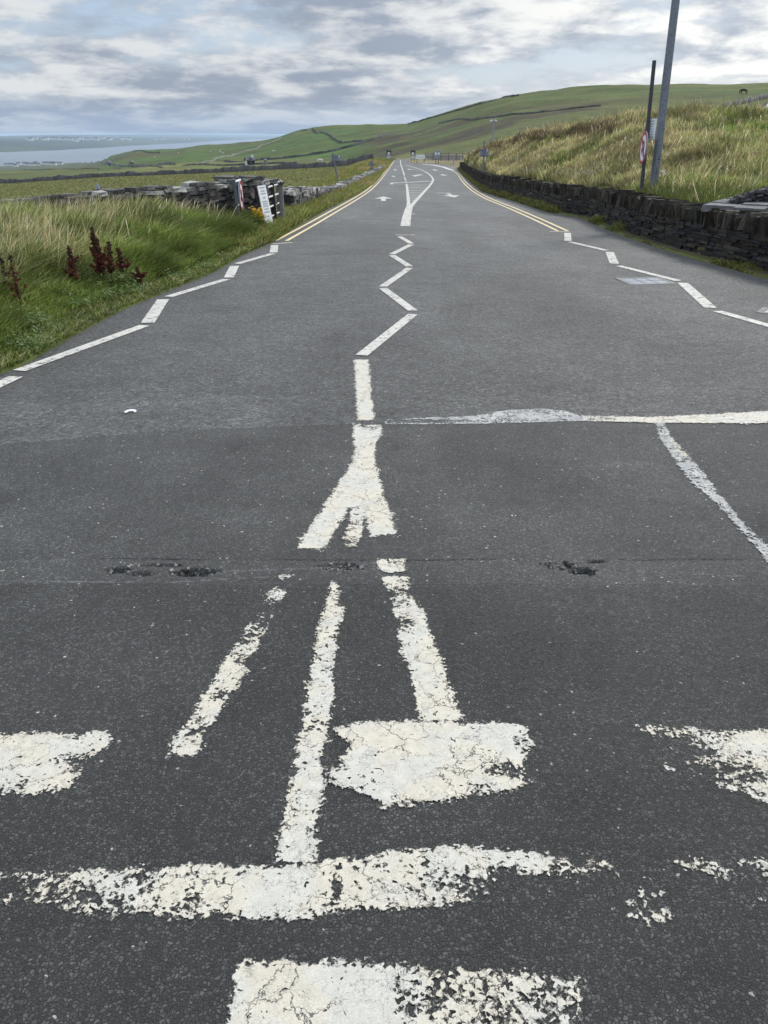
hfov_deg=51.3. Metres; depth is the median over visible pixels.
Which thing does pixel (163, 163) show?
field wall
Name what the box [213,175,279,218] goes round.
stone pier
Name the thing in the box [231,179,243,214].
road sign
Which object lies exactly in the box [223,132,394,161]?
field wall
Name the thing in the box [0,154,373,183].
field wall
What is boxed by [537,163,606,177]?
seed heads
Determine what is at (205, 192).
dry stone wall
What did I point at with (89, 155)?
sea
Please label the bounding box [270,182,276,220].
timber post
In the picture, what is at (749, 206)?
stone wall coping
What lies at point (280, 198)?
gate post
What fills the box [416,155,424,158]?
hoarding
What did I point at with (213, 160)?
field wall
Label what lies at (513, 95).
field wall
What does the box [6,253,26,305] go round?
dock plant
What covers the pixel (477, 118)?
field wall
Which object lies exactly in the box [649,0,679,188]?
lamp post
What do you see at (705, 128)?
grass
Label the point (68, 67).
sky
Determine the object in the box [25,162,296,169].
field wall
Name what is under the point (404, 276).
road
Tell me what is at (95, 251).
dock plant
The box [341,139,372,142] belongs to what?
field wall
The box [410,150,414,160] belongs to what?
road sign
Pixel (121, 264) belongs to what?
dock plant
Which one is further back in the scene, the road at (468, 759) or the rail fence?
the rail fence
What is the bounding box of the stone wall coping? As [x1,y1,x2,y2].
[701,186,767,211]
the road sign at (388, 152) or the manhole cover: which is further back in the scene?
the road sign at (388, 152)
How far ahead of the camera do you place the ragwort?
16.78 m
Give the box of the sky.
[0,0,767,134]
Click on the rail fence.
(454, 153)
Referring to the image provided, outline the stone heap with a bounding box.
[724,188,767,203]
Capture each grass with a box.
[0,164,351,198]
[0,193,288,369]
[218,157,395,246]
[457,167,762,273]
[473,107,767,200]
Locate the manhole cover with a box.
[614,277,676,284]
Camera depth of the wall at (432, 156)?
137.84 m
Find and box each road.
[0,159,767,394]
[0,359,767,1023]
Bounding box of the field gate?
[266,183,279,216]
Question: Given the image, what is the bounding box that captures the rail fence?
[425,152,469,160]
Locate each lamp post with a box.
[490,118,496,140]
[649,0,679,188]
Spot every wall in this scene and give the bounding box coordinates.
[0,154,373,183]
[0,179,244,211]
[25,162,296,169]
[101,161,175,166]
[133,150,159,152]
[199,137,280,163]
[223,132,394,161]
[283,165,384,206]
[301,128,341,142]
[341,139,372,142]
[408,94,518,123]
[426,154,463,159]
[438,105,600,123]
[459,162,767,270]
[718,93,767,106]
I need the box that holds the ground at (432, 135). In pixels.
[0,83,767,373]
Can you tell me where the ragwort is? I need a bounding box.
[248,206,265,222]
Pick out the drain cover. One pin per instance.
(764, 310)
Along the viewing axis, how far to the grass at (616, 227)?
23.74 m
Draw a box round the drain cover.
[756,307,767,313]
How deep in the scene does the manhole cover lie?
10.96 m
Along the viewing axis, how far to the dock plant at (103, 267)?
9.58 m
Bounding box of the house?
[244,155,255,164]
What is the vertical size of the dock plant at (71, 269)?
0.501 m
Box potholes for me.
[107,557,603,576]
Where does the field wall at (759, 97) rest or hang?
on the ground at (432, 135)
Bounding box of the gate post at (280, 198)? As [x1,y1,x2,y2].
[274,179,284,217]
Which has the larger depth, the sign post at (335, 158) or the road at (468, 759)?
the sign post at (335, 158)
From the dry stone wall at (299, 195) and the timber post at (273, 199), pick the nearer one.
the timber post at (273, 199)
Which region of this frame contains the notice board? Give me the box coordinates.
[254,185,272,223]
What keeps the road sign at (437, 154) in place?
on the ground at (432, 135)
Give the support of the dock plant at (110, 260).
on the ground at (432, 135)
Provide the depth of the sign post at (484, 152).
47.49 m
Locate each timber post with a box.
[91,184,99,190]
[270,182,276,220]
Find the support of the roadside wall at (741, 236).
on the ground at (432, 135)
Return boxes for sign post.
[331,153,340,182]
[480,141,488,171]
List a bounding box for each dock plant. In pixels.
[0,257,13,290]
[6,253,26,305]
[63,245,82,280]
[89,227,105,277]
[92,239,109,277]
[102,241,116,276]
[115,247,130,272]
[130,266,147,284]
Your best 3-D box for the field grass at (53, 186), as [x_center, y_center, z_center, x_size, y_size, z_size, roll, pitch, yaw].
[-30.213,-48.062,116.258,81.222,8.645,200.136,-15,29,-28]
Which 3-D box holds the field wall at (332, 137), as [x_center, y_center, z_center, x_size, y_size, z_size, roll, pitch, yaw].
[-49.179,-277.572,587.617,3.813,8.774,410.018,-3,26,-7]
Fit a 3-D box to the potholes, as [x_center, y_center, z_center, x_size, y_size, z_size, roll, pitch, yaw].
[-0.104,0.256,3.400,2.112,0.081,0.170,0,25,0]
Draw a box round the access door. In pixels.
[654,156,660,172]
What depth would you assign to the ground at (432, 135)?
354.39 m
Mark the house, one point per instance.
(251, 160)
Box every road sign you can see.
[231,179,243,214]
[386,150,390,159]
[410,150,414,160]
[435,150,439,163]
[639,60,656,191]
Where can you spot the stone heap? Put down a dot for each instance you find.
(759, 195)
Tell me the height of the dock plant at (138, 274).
0.275 m
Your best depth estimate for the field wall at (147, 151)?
1018.27 m
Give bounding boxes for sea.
[0,135,267,165]
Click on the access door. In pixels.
(657, 163)
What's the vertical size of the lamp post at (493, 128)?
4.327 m
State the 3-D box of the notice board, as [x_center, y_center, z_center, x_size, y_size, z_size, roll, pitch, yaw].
[-2.583,-6.599,17.234,0.190,0.802,0.439,8,26,16]
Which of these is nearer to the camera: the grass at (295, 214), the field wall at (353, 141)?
the grass at (295, 214)
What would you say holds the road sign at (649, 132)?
on the ground at (432, 135)
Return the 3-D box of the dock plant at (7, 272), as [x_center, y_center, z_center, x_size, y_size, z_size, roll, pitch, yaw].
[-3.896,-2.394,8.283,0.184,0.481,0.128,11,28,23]
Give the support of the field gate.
attached to the gate post at (280, 198)

